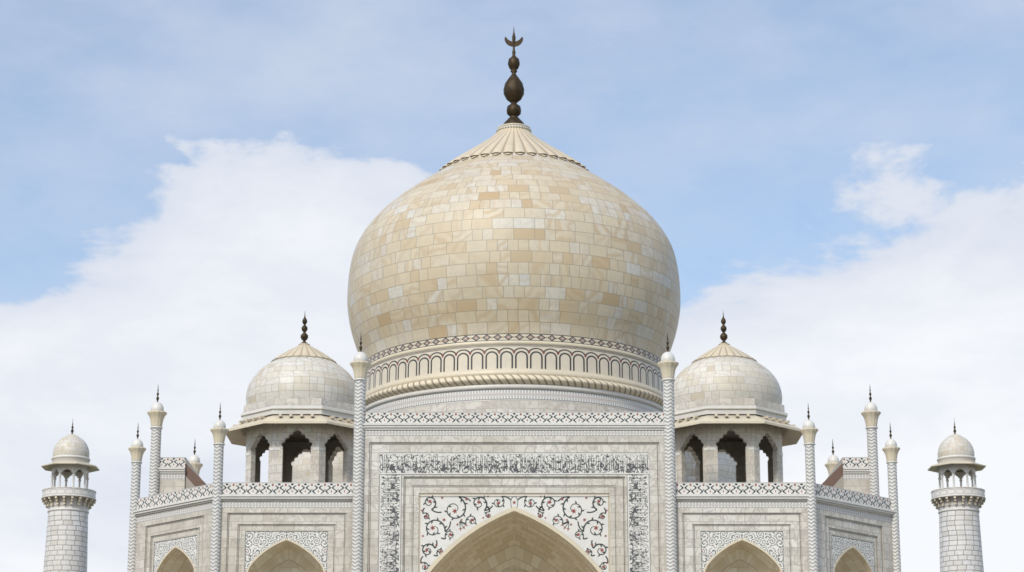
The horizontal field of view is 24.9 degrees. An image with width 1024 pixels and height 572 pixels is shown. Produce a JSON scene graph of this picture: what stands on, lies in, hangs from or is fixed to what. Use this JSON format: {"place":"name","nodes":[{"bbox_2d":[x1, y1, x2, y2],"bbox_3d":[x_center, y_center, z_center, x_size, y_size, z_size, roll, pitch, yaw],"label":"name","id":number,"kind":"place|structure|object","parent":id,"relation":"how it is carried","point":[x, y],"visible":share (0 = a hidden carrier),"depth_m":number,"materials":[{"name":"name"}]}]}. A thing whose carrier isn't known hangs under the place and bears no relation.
{"place":"outdoors","nodes":[
{"label":"outdoors","id":0,"kind":"place"},
{"bbox_2d":[0,0,1023,571],"label":"sky","id":1,"kind":"structure","parent":0,"point":[184,183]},
{"bbox_3d":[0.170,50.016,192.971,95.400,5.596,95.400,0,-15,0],"label":"marble plinth","id":2,"kind":"object","parent":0,"visible":0},
{"bbox_2d":[41,434,99,571],"bbox_3d":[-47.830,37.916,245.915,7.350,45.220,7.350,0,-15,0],"label":"minaret","id":3,"kind":"object","parent":2,"relation":"on","point":[66,545],"visible":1,"depth_m":247.73,"materials":[{"name":"stone"}]},
{"bbox_2d":[127,352,900,571],"bbox_3d":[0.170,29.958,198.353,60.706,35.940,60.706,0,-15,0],"label":"mausoleum","id":4,"kind":"structure","parent":2,"relation":"on","point":[514,492],"depth_m":172.08,"materials":[{"name":"stone"}]},
{"bbox_2d":[226,343,354,481],"bbox_3d":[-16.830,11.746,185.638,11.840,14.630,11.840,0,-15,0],"label":"domed kiosk","id":5,"kind":"object","parent":4,"relation":"on","point":[300,398],"visible":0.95,"depth_m":182.74,"materials":[{"name":"stone"}]},
{"bbox_2d":[301,315,307,342],"bbox_3d":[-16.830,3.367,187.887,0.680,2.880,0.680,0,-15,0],"label":"finial","id":6,"kind":"object","parent":5,"relation":"on","point":[304,336],"visible":1,"depth_m":187.64,"materials":[{"name":"brown metal"}]},
{"bbox_2d":[291,451,342,481],"bbox_3d":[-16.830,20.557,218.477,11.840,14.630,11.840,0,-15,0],"label":"wall","id":7,"kind":"structure","parent":4,"relation":"on","point":[300,464],"depth_m":215.47,"materials":[{"name":"stone"}]},
{"bbox_2d":[347,123,679,411],"bbox_3d":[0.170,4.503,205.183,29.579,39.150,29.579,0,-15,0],"label":"dome","id":8,"kind":"structure","parent":4,"relation":"on","point":[513,267],"depth_m":193.78,"materials":[{"name":"stone"}]},
{"bbox_2d":[503,29,523,123],"bbox_3d":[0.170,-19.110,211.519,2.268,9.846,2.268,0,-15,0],"label":"finial","id":9,"kind":"object","parent":8,"relation":"on","point":[513,89],"visible":0.98,"depth_m":210.59,"materials":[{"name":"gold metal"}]},
{"bbox_2d":[136,333,891,454],"bbox_3d":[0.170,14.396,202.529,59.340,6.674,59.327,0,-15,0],"label":"pinnacle spikes","id":10,"kind":"object","parent":4,"relation":"on","point":[667,348],"visible":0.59,"depth_m":180.37,"materials":[{"name":"beige stone"}]},
{"bbox_2d":[685,451,736,481],"bbox_3d":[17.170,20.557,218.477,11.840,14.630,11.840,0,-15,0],"label":"wall","id":11,"kind":"structure","parent":4,"relation":"on","point":[727,464],"depth_m":215.49,"materials":[{"name":"stone"}]},
{"bbox_2d":[674,343,801,481],"bbox_3d":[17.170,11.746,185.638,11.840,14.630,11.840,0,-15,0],"label":"domed kiosk","id":12,"kind":"object","parent":4,"relation":"on","point":[727,398],"visible":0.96,"depth_m":182.74,"materials":[{"name":"stone"}]},
{"bbox_2d":[720,313,727,342],"bbox_3d":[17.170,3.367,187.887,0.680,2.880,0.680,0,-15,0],"label":"finial","id":13,"kind":"object","parent":12,"relation":"on","point":[723,336],"visible":1,"depth_m":187.64,"materials":[{"name":"brown metal"}]},
{"bbox_2d":[928,434,985,571],"bbox_3d":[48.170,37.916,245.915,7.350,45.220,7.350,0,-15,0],"label":"minaret","id":14,"kind":"object","parent":2,"relation":"on","point":[959,531],"visible":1,"depth_m":247.73,"materials":[{"name":"stone"}]}
]}

